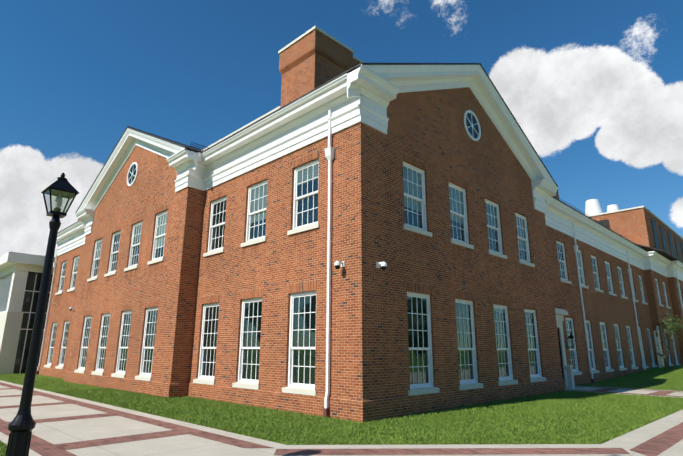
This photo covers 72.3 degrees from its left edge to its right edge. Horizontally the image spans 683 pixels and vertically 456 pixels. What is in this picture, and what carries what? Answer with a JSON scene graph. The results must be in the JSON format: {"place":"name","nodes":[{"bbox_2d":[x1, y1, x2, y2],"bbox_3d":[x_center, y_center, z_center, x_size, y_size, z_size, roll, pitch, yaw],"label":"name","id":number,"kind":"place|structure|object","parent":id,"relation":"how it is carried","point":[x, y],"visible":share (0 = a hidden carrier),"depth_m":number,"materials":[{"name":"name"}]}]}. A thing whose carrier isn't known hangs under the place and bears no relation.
{"place":"outdoors","nodes":[
{"label":"outdoors","id":0,"kind":"place"},
{"bbox_2d":[0,252,54,373],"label":"glass link building","id":1,"kind":"structure","parent":0,"point":[20,277],"depth_m":32.68,"materials":[{"name":"paint"}]},
{"bbox_2d":[0,380,682,455],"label":"concrete paving","id":2,"kind":"structure","parent":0,"point":[66,431],"depth_m":9.17,"materials":[{"name":"beige concrete"}]},
{"bbox_2d":[0,382,682,455],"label":"brick paving bands","id":3,"kind":"object","parent":2,"relation":"on","point":[660,443],"visible":0.79,"depth_m":8.57,"materials":[{"name":"red brick"}]},
{"bbox_2d":[565,365,574,388],"bbox_3d":[10.456,6.818,21.444,0.290,1.030,0.240,-14,-20,43],"label":"pedestal","id":4,"kind":"object","parent":2,"relation":"on","point":[570,376],"visible":0.93,"depth_m":21.34,"materials":[{"name":"metal"}]},
{"bbox_2d":[0,367,682,455],"bbox_3d":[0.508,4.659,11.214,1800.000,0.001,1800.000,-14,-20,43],"label":"lawn","id":5,"kind":"structure","parent":0,"point":[44,377],"depth_m":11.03,"materials":[{"name":"green plant"}]},
{"bbox_2d":[5,173,78,455],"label":"lamp post","id":6,"kind":"object","parent":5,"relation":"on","point":[21,425],"visible":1,"depth_m":5.83,"materials":[{"name":"black metal"}]},
{"bbox_2d":[38,29,682,422],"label":"building walls","id":7,"kind":"structure","parent":5,"relation":"on","point":[182,283],"depth_m":16.82,"materials":[{"name":"red brick"}]},
{"bbox_2d":[334,261,344,268],"bbox_3d":[-0.061,0.996,12.537,0.176,0.250,0.306,-14,-20,43],"label":"security camera","id":8,"kind":"object","parent":7,"relation":"attached to","point":[337,264],"visible":1,"depth_m":12.46,"materials":[{"name":"white paint"}]},
{"bbox_2d":[36,24,682,417],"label":"downspouts","id":9,"kind":"object","parent":7,"relation":"attached to","point":[330,150],"visible":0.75,"depth_m":13.69,"materials":[{"name":"white metal"}]},
{"bbox_2d":[44,26,682,395],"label":"building trim","id":10,"kind":"structure","parent":7,"relation":"attached to","point":[365,94],"depth_m":18.30,"materials":[{"name":"white paint"}]},
{"bbox_2d":[47,110,682,388],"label":"windows","id":11,"kind":"structure","parent":7,"relation":"attached to","point":[302,348],"depth_m":16.65,"materials":[{"name":"white glass"}]},
{"bbox_2d":[58,63,681,262],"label":"roofs","id":12,"kind":"structure","parent":7,"relation":"on","point":[662,253],"depth_m":19.53,"materials":[{"name":"grey"}]},
{"bbox_2d":[376,262,386,269],"bbox_3d":[1.082,1.016,12.517,0.308,0.250,0.172,-14,-20,43],"label":"security camera","id":13,"kind":"object","parent":7,"relation":"attached to","point":[383,265],"visible":1,"depth_m":12.44,"materials":[{"name":"white paint"}]},
{"bbox_2d":[566,332,574,348],"bbox_3d":[11.307,5.543,23.090,0.440,0.810,0.320,-14,-20,43],"label":"wall lantern","id":14,"kind":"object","parent":7,"relation":"attached to","point":[571,336],"depth_m":23.05,"materials":[{"name":"black metal"}]},
{"bbox_2d":[585,199,682,262],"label":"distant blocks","id":15,"kind":"structure","parent":5,"relation":"on","point":[643,225],"depth_m":46.12,"materials":[{"name":"brick"}]},
{"bbox_2d":[0,0,682,256],"label":"sky","id":16,"kind":"structure","parent":0,"point":[595,87],"materials":[{"name":"blue"}]},
{"bbox_2d":[579,365,682,390],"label":"lawn","id":17,"kind":"structure","parent":0,"point":[656,375],"depth_m":25.61,"materials":[{"name":"green plant"}]},
{"bbox_2d":[653,326,665,367],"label":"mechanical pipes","id":18,"kind":"object","parent":17,"relation":"on","point":[660,355],"visible":0.81,"depth_m":34.42,"materials":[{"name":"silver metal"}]},
{"bbox_2d":[653,310,682,368],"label":"young tree","id":19,"kind":"object","parent":17,"relation":"on","point":[668,324],"visible":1,"depth_m":33.01,"materials":[{"name":"green plant"}]}
]}

